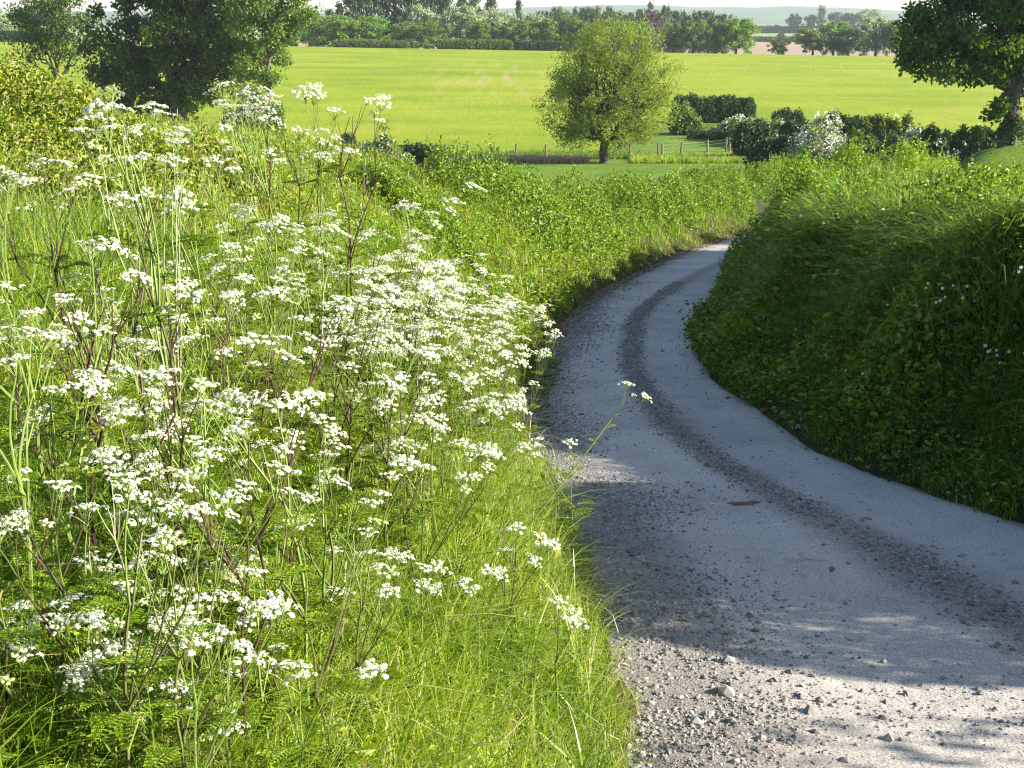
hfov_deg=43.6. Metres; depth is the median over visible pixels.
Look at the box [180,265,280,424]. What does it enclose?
cow parsley
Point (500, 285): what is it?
cow parsley
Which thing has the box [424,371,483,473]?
cow parsley
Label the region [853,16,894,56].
willow tree
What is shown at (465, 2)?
beech tree
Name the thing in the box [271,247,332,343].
cow parsley
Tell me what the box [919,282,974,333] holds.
stitchwort
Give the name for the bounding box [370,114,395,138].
sapling
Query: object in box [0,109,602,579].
verge grass
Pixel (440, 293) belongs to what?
cow parsley
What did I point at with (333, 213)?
cow parsley
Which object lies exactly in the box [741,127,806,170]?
bush
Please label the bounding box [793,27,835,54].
oak tree
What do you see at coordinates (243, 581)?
cow parsley
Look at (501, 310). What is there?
cow parsley
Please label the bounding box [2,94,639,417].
ground plants
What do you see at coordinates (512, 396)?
cow parsley
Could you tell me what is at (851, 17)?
beech tree
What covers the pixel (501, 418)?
cow parsley
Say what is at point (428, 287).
cow parsley
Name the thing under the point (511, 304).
cow parsley
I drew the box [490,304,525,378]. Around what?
cow parsley
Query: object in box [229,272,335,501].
cow parsley
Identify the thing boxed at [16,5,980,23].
hills
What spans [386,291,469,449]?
cow parsley
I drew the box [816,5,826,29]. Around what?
poplar tree
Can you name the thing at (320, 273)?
cow parsley
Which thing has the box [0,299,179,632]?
cow parsley
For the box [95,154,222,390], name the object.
cow parsley
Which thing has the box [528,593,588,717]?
cow parsley
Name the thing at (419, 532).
cow parsley
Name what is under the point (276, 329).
cow parsley
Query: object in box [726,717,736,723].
stone
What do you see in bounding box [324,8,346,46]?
beech tree
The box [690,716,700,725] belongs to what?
stone
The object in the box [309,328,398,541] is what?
cow parsley
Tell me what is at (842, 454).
edge grass
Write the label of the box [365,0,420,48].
beech tree
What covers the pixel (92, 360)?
cow parsley
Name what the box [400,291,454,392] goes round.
cow parsley
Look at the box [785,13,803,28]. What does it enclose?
beech tree
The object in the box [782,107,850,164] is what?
hawthorn tree
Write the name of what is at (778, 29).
field hedge
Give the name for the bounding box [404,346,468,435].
cow parsley
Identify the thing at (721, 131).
bush
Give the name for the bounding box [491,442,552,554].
cow parsley
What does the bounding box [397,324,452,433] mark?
cow parsley
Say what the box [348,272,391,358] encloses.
cow parsley
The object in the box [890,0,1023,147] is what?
sycamore tree
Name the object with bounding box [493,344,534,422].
cow parsley
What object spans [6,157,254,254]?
bramble scrub
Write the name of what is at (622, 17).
beech tree
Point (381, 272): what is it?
cow parsley
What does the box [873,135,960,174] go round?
lane hedge
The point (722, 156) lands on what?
dry reeds
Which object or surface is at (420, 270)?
cow parsley
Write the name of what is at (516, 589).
cow parsley
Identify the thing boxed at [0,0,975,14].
sky
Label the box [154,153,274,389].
cow parsley
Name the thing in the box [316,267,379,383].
cow parsley
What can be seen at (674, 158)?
rough grass
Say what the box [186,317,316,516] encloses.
cow parsley
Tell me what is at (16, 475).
cow parsley
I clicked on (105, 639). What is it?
cow parsley
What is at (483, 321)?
cow parsley
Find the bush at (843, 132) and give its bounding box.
[835,122,851,146]
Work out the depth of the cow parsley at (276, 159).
7.28 m
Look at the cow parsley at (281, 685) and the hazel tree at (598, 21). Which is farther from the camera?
the hazel tree at (598, 21)
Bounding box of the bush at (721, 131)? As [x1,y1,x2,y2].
[705,114,754,139]
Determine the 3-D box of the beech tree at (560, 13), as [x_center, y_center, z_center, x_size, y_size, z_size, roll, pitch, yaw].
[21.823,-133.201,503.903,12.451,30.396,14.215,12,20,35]
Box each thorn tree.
[766,38,791,54]
[776,33,786,40]
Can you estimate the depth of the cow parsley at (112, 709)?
2.60 m
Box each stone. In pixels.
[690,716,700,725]
[694,608,701,613]
[717,684,734,696]
[723,655,734,662]
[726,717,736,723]
[804,704,816,714]
[815,696,825,702]
[883,733,894,741]
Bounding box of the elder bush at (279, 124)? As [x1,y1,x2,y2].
[220,81,286,135]
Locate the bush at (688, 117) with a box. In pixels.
[667,100,704,134]
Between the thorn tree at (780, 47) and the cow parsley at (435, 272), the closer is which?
the cow parsley at (435, 272)
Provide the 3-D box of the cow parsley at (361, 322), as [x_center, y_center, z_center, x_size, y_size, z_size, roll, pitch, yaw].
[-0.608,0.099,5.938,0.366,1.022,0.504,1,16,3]
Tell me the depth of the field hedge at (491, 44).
339.47 m
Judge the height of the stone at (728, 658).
0.038 m
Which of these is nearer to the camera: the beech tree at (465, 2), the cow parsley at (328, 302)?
the cow parsley at (328, 302)
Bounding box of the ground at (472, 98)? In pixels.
[0,24,1023,767]
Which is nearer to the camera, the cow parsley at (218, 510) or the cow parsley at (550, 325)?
the cow parsley at (218, 510)
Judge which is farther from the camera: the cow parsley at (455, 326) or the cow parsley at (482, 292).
the cow parsley at (482, 292)
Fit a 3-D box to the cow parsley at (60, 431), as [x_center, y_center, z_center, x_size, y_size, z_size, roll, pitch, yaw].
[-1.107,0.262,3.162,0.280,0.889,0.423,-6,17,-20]
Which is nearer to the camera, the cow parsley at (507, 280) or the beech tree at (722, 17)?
the cow parsley at (507, 280)
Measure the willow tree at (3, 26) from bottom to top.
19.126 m
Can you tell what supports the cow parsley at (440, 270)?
on the ground at (472, 98)
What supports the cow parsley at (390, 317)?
on the ground at (472, 98)
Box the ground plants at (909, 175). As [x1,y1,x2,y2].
[790,165,1023,229]
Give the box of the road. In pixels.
[524,233,1023,767]
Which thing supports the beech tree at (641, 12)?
on the ground at (472, 98)
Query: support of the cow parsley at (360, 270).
on the ground at (472, 98)
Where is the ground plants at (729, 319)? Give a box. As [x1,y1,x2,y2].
[683,193,1023,495]
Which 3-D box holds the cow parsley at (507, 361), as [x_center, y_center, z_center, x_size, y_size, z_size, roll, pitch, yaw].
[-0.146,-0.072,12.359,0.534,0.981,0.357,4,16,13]
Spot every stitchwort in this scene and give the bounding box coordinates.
[843,365,880,409]
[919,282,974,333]
[968,344,1023,391]
[1003,265,1023,314]
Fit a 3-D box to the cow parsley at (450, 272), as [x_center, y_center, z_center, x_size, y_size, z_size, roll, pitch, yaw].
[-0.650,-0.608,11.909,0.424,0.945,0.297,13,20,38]
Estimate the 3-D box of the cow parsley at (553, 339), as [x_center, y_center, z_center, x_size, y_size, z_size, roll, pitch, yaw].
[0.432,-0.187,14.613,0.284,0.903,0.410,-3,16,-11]
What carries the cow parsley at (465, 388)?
on the ground at (472, 98)
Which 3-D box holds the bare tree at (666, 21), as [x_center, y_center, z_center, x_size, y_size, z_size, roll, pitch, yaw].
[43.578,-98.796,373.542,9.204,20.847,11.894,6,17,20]
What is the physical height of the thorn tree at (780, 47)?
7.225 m
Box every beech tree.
[11,4,47,34]
[35,6,75,41]
[272,8,311,45]
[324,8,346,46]
[335,0,384,40]
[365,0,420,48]
[413,0,453,48]
[447,0,488,38]
[535,9,556,22]
[548,6,561,20]
[552,6,577,39]
[571,7,585,50]
[578,6,596,50]
[591,5,604,46]
[600,5,619,51]
[612,11,626,51]
[617,10,627,51]
[625,12,635,50]
[626,8,660,50]
[631,0,664,50]
[652,9,671,52]
[656,4,675,52]
[659,10,687,52]
[675,10,691,52]
[685,10,718,52]
[710,13,738,53]
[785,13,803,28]
[804,14,818,29]
[824,12,845,25]
[840,12,860,28]
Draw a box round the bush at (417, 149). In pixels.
[399,139,446,168]
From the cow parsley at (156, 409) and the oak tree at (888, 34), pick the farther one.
the oak tree at (888, 34)
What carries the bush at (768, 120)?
on the ground at (472, 98)
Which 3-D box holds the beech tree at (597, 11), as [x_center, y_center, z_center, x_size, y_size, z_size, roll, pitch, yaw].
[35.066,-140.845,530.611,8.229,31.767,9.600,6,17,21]
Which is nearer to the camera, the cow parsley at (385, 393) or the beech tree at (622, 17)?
the cow parsley at (385, 393)
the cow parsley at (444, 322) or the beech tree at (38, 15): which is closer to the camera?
the cow parsley at (444, 322)
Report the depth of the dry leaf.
9.38 m
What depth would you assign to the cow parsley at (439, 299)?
8.14 m
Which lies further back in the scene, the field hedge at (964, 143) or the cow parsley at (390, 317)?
the field hedge at (964, 143)
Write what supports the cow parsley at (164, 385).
on the ground at (472, 98)
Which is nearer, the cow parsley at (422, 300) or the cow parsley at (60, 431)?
the cow parsley at (60, 431)
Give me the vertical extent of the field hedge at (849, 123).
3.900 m
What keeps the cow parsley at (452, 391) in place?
on the ground at (472, 98)
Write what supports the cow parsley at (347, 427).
on the ground at (472, 98)
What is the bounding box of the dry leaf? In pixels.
[727,500,760,505]
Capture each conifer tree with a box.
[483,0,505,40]
[510,0,522,49]
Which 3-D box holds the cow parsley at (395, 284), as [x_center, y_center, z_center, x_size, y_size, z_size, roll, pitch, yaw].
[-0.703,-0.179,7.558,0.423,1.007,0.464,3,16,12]
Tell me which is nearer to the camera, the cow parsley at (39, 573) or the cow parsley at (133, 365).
the cow parsley at (39, 573)
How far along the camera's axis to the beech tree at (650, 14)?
449.65 m
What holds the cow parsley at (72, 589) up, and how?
on the ground at (472, 98)
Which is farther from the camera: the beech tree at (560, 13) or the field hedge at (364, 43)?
the beech tree at (560, 13)
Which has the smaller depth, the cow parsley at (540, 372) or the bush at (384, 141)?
the cow parsley at (540, 372)
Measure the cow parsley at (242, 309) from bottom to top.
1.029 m
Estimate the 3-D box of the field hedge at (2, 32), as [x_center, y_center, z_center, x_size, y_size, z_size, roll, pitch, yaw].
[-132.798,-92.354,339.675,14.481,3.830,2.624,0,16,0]
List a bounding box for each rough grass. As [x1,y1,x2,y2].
[442,148,649,158]
[630,151,745,163]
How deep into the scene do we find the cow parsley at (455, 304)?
7.96 m
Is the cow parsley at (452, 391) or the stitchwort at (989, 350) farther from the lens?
the stitchwort at (989, 350)
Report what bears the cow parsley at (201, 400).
on the ground at (472, 98)
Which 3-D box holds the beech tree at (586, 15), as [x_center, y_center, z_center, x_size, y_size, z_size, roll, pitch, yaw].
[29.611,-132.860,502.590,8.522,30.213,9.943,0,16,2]
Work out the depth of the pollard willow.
96.62 m
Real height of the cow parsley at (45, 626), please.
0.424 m
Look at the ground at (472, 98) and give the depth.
167.54 m
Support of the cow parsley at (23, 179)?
on the ground at (472, 98)
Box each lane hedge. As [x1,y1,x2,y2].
[417,133,811,279]
[708,143,1023,439]
[715,132,882,284]
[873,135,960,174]
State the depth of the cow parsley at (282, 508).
3.73 m
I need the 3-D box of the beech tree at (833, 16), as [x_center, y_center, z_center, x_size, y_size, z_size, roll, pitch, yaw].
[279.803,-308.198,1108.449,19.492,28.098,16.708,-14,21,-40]
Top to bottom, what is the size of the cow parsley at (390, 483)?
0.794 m
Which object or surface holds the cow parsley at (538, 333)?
on the ground at (472, 98)
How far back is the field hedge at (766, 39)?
790.49 m
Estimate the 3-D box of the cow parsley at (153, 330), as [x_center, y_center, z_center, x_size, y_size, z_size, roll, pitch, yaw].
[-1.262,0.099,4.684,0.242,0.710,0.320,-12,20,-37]
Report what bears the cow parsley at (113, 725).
on the ground at (472, 98)
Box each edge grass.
[517,257,661,767]
[685,319,1001,514]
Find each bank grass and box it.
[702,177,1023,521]
[854,166,1020,193]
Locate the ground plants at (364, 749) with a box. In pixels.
[0,213,561,765]
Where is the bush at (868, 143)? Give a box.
[840,126,881,160]
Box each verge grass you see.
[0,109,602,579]
[0,174,663,767]
[56,104,754,370]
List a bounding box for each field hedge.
[0,29,36,41]
[332,38,409,47]
[435,37,513,49]
[514,39,577,50]
[671,91,757,122]
[685,124,712,138]
[731,116,812,156]
[733,24,807,32]
[751,35,822,41]
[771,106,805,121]
[819,111,858,135]
[853,110,916,148]
[910,122,1000,162]
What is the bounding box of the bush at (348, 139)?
[339,128,359,149]
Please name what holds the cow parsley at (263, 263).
on the ground at (472, 98)
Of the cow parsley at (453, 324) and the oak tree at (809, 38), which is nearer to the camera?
the cow parsley at (453, 324)
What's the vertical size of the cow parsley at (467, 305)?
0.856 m
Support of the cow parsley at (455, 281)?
on the ground at (472, 98)
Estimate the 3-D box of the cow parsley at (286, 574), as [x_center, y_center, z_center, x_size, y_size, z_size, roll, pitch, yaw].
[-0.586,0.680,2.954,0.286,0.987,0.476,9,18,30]
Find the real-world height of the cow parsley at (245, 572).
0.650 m
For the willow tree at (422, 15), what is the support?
on the ground at (472, 98)
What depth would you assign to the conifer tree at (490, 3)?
430.95 m
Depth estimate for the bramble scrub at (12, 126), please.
11.55 m
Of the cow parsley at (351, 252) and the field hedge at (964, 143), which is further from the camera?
the field hedge at (964, 143)
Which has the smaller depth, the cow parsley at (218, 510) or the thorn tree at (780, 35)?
the cow parsley at (218, 510)
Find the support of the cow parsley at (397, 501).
on the ground at (472, 98)
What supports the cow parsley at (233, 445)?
on the ground at (472, 98)
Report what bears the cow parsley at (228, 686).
on the ground at (472, 98)
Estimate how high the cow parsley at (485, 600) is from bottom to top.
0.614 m
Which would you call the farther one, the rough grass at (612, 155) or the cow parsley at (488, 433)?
the rough grass at (612, 155)
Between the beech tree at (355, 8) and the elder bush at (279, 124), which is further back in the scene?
the beech tree at (355, 8)
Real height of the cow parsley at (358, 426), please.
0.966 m
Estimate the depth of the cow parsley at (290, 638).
3.00 m
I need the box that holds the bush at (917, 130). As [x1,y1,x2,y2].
[902,123,924,142]
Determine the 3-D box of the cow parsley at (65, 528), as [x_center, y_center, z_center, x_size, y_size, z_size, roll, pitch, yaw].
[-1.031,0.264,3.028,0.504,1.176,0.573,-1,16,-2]
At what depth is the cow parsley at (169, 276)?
4.69 m
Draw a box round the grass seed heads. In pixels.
[0,98,613,767]
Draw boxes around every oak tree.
[69,0,264,123]
[657,22,687,52]
[677,19,714,52]
[703,20,734,53]
[715,17,761,53]
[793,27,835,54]
[816,21,855,55]
[826,28,872,55]
[879,18,914,56]
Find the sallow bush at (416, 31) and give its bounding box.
[382,19,452,47]
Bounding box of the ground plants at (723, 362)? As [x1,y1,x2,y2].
[678,184,1023,517]
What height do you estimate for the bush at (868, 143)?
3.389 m
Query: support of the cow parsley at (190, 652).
on the ground at (472, 98)
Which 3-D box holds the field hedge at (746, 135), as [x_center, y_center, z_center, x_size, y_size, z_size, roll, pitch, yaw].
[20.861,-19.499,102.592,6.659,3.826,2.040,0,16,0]
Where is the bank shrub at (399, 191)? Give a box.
[353,150,501,299]
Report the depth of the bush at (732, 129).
116.17 m
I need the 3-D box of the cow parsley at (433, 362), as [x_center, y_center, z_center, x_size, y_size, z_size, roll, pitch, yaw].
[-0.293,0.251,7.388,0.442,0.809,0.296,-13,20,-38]
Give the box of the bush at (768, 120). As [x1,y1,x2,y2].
[728,119,783,145]
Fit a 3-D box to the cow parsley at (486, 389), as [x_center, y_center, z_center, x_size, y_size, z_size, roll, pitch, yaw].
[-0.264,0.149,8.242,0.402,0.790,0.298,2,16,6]
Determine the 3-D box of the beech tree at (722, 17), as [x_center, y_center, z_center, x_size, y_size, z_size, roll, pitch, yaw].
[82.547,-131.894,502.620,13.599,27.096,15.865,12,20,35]
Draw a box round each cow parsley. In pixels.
[0,141,137,491]
[0,153,86,527]
[0,236,170,676]
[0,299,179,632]
[0,309,162,731]
[0,473,116,765]
[0,521,55,767]
[0,609,80,749]
[0,645,45,753]
[2,593,157,767]
[3,453,132,752]
[4,310,121,628]
[9,368,166,651]
[10,268,208,670]
[10,404,200,655]
[11,172,141,462]
[11,472,212,767]
[40,466,197,767]
[48,580,170,767]
[50,181,176,537]
[54,85,175,358]
[54,268,162,527]
[54,655,102,763]
[61,635,152,767]
[66,98,280,554]
[69,360,266,734]
[72,505,193,766]
[73,297,205,553]
[74,619,141,757]
[76,632,250,767]
[78,640,167,765]
[81,315,270,646]
[82,549,200,702]
[83,389,207,631]
[84,365,308,726]
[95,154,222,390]
[95,460,301,767]
[99,365,266,642]
[103,425,249,722]
[106,132,281,617]
[107,675,199,767]
[116,333,298,609]
[116,550,246,767]
[123,185,277,467]
[127,387,333,746]
[138,312,213,468]
[138,588,294,767]
[139,481,249,766]
[142,584,217,741]
[142,641,275,767]
[143,381,315,733]
[144,387,345,736]
[152,120,233,337]
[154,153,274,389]
[155,242,260,440]
[156,538,286,767]
[157,589,299,762]
[169,545,291,730]
[171,709,250,767]
[174,476,350,767]
[176,277,278,498]
[179,396,396,709]
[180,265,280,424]
[182,565,268,767]
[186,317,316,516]
[188,518,348,767]
[190,282,304,478]
[195,554,290,764]
[201,83,281,300]
[202,81,294,290]
[207,427,334,652]
[211,258,289,433]
[214,214,297,333]
[216,103,315,332]
[221,203,281,326]
[224,146,312,352]
[224,224,320,428]
[228,331,325,555]
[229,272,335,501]
[242,214,321,325]
[255,489,391,767]
[261,439,426,722]
[262,643,387,767]
[263,117,343,298]
[266,223,375,454]
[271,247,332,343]
[272,82,347,301]
[274,293,406,563]
[278,224,349,348]
[291,288,398,442]
[298,147,363,320]
[303,527,414,743]
[305,278,374,490]
[306,263,347,349]
[306,343,408,545]
[307,93,391,319]
[307,213,360,366]
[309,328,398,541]
[309,582,399,735]
[310,467,432,651]
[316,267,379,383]
[321,208,347,264]
[325,265,373,369]
[325,282,411,448]
[326,546,423,722]
[330,280,446,497]
[333,332,449,536]
[334,308,437,488]
[336,333,434,530]
[342,314,438,489]
[343,381,448,589]
[344,289,420,470]
[344,302,395,398]
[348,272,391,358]
[351,351,440,578]
[356,228,423,379]
[357,344,495,588]
[358,289,404,399]
[358,436,445,587]
[359,320,409,405]
[366,266,396,361]
[367,407,440,548]
[368,267,429,390]
[368,278,425,394]
[369,255,393,316]
[369,262,437,380]
[371,319,438,422]
[371,340,449,477]
[372,414,450,544]
[373,438,436,603]
[374,258,454,401]
[378,253,408,300]
[384,182,486,381]
[385,559,456,695]
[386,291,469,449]
[387,255,426,334]
[392,243,425,341]
[392,291,449,413]
[394,464,483,614]
[395,277,465,415]
[396,277,450,427]
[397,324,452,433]
[398,266,439,371]
[400,263,455,336]
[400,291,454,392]
[401,263,434,311]
[402,233,434,259]
[404,306,468,439]
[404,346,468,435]
[409,280,467,383]
[412,280,456,321]
[412,289,465,405]
[413,367,497,521]
[415,276,478,397]
[415,307,485,415]
[418,259,449,338]
[420,361,488,452]
[423,320,462,411]
[424,302,477,422]
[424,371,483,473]
[426,278,446,346]
[430,268,460,340]
[430,295,464,371]
[430,297,474,369]
[434,299,461,385]
[435,438,505,567]
[438,283,466,354]
[438,288,469,354]
[439,370,515,474]
[441,331,502,470]
[441,350,502,431]
[443,442,500,540]
[447,327,494,428]
[449,260,487,326]
[449,564,517,692]
[452,253,486,307]
[452,340,494,419]
[452,399,531,544]
[455,343,512,438]
[458,282,488,330]
[461,304,517,431]
[463,304,492,368]
[467,297,515,373]
[467,392,515,516]
[471,324,524,400]
[472,335,530,453]
[477,273,513,323]
[478,281,505,333]
[479,298,522,376]
[481,293,516,362]
[485,320,509,374]
[488,341,531,431]
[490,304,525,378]
[490,364,523,446]
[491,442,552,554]
[491,547,542,676]
[492,518,560,674]
[493,301,519,372]
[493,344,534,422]
[496,315,513,368]
[497,323,521,391]
[498,298,516,353]
[500,392,531,497]
[502,310,529,368]
[509,381,651,585]
[516,380,541,448]
[520,305,559,377]
[525,303,553,372]
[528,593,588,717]
[529,314,559,376]
[529,348,550,407]
[529,437,594,550]
[538,328,563,390]
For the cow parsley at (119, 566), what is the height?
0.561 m
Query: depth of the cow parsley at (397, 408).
5.05 m
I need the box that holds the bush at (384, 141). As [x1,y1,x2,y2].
[355,133,414,164]
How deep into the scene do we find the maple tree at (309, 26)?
369.78 m
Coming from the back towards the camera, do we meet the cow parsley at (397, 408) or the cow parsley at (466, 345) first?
the cow parsley at (466, 345)
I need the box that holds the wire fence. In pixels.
[441,137,730,156]
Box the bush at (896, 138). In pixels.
[874,129,908,166]
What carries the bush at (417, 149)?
on the ground at (472, 98)
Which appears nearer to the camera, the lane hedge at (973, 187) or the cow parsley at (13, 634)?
the cow parsley at (13, 634)
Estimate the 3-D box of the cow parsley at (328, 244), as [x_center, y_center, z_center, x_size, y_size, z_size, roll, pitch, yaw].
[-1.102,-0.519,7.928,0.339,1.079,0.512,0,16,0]
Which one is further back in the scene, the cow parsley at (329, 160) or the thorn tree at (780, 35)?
the thorn tree at (780, 35)
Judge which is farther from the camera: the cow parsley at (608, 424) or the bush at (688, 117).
the bush at (688, 117)
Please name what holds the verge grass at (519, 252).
on the ground at (472, 98)
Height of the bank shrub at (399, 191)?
2.122 m
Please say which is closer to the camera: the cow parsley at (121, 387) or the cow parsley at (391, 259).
the cow parsley at (121, 387)
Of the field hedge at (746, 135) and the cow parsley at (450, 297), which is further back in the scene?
the field hedge at (746, 135)
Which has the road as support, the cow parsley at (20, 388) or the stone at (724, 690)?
the stone at (724, 690)
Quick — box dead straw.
[0,138,727,767]
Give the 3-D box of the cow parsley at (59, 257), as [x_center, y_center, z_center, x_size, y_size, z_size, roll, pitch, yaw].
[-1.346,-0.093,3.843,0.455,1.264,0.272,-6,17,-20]
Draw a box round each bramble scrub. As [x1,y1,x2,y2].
[0,50,210,200]
[0,131,207,235]
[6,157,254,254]
[149,118,331,231]
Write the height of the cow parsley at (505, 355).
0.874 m
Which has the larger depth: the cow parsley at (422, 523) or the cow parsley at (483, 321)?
the cow parsley at (483, 321)
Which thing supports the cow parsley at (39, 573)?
on the ground at (472, 98)
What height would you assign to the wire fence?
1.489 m
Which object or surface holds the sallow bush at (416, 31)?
on the ground at (472, 98)
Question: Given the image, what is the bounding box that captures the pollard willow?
[530,9,688,162]
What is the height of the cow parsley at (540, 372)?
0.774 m
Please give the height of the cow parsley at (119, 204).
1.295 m
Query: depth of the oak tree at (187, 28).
133.46 m
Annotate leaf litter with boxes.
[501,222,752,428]
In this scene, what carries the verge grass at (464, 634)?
on the ground at (472, 98)
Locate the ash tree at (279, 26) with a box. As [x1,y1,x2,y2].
[221,0,323,103]
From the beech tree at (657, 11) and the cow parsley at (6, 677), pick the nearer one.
the cow parsley at (6, 677)
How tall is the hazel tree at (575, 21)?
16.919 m
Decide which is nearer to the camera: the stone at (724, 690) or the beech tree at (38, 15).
the stone at (724, 690)
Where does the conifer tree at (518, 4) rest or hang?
on the ground at (472, 98)
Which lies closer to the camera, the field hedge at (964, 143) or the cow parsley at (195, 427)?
the cow parsley at (195, 427)
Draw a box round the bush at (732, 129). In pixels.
[728,115,796,136]
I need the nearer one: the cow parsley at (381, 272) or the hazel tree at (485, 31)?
the cow parsley at (381, 272)
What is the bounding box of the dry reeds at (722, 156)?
[700,153,746,159]
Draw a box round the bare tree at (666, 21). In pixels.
[650,13,675,52]
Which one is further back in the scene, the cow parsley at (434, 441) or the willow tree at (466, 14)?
the willow tree at (466, 14)
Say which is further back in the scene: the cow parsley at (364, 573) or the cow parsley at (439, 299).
the cow parsley at (439, 299)
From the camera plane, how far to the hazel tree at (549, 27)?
360.12 m
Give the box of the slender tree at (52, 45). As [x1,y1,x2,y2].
[0,0,105,99]
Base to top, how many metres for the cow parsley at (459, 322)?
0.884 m
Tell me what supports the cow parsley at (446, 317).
on the ground at (472, 98)
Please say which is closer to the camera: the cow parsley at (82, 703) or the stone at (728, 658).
the cow parsley at (82, 703)
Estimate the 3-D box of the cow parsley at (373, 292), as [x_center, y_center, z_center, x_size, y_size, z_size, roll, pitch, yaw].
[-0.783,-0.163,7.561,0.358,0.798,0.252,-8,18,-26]
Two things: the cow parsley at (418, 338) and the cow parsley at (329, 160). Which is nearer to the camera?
the cow parsley at (418, 338)
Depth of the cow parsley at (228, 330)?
4.62 m
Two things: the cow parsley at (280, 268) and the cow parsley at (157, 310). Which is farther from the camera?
the cow parsley at (280, 268)
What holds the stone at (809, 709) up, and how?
on the road
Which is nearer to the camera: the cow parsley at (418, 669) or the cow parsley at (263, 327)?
the cow parsley at (418, 669)
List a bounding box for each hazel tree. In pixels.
[463,20,502,40]
[495,20,539,49]
[521,16,567,41]
[546,14,592,49]
[581,16,620,47]
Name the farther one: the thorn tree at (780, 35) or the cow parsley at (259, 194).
the thorn tree at (780, 35)
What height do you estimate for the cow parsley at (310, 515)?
1.157 m
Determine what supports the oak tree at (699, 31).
on the ground at (472, 98)
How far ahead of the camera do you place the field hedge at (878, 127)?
90.21 m
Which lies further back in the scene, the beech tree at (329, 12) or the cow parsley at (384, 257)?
the beech tree at (329, 12)
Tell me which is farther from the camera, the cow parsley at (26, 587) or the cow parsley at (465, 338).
the cow parsley at (465, 338)
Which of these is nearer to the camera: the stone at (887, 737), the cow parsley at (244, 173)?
the stone at (887, 737)
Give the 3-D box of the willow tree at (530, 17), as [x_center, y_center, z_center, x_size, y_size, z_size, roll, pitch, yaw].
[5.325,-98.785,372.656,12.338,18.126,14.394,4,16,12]
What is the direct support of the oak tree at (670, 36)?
on the ground at (472, 98)
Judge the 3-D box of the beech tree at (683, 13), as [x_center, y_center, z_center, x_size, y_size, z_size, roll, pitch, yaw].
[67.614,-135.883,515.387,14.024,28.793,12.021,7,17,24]
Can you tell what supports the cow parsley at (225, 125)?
on the ground at (472, 98)
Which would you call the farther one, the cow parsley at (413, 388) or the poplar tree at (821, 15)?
the poplar tree at (821, 15)
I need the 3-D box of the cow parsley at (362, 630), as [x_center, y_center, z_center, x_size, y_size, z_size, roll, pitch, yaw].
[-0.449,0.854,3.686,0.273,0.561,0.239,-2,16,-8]
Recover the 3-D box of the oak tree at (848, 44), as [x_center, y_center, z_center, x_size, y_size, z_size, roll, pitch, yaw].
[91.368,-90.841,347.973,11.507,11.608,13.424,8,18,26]
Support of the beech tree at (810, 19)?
on the ground at (472, 98)
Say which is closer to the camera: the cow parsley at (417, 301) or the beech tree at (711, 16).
the cow parsley at (417, 301)
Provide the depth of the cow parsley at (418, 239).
14.56 m
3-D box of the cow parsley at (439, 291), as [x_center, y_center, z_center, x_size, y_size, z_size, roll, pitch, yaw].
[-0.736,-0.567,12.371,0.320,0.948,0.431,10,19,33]
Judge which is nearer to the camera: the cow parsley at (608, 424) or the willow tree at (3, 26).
the cow parsley at (608, 424)
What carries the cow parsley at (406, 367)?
on the ground at (472, 98)
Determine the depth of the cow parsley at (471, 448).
5.41 m
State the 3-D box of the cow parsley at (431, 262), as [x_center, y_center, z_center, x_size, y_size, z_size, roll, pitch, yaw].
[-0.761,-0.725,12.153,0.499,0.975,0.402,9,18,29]
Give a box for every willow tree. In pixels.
[0,11,17,30]
[407,3,447,48]
[437,4,491,41]
[482,6,521,39]
[514,13,547,40]
[852,8,888,32]
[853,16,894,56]
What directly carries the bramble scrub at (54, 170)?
on the ground at (472, 98)
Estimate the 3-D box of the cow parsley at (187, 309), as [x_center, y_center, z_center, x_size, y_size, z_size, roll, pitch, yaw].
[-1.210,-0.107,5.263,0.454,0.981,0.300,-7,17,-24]
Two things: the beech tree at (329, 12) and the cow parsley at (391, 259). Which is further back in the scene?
the beech tree at (329, 12)
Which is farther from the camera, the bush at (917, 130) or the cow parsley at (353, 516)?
the bush at (917, 130)
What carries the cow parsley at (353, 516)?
on the ground at (472, 98)
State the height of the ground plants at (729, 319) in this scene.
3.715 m
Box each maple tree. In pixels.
[297,12,329,46]
[300,14,359,46]
[346,15,400,41]
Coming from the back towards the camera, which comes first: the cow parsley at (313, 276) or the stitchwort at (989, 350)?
the stitchwort at (989, 350)
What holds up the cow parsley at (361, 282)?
on the ground at (472, 98)
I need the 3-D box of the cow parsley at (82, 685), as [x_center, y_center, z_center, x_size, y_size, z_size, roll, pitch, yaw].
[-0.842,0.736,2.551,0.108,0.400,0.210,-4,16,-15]
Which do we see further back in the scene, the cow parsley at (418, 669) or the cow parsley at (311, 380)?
the cow parsley at (311, 380)
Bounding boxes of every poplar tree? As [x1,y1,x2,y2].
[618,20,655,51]
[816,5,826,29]
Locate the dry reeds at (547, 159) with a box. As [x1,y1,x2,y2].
[446,153,590,163]
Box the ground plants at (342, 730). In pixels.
[0,148,640,767]

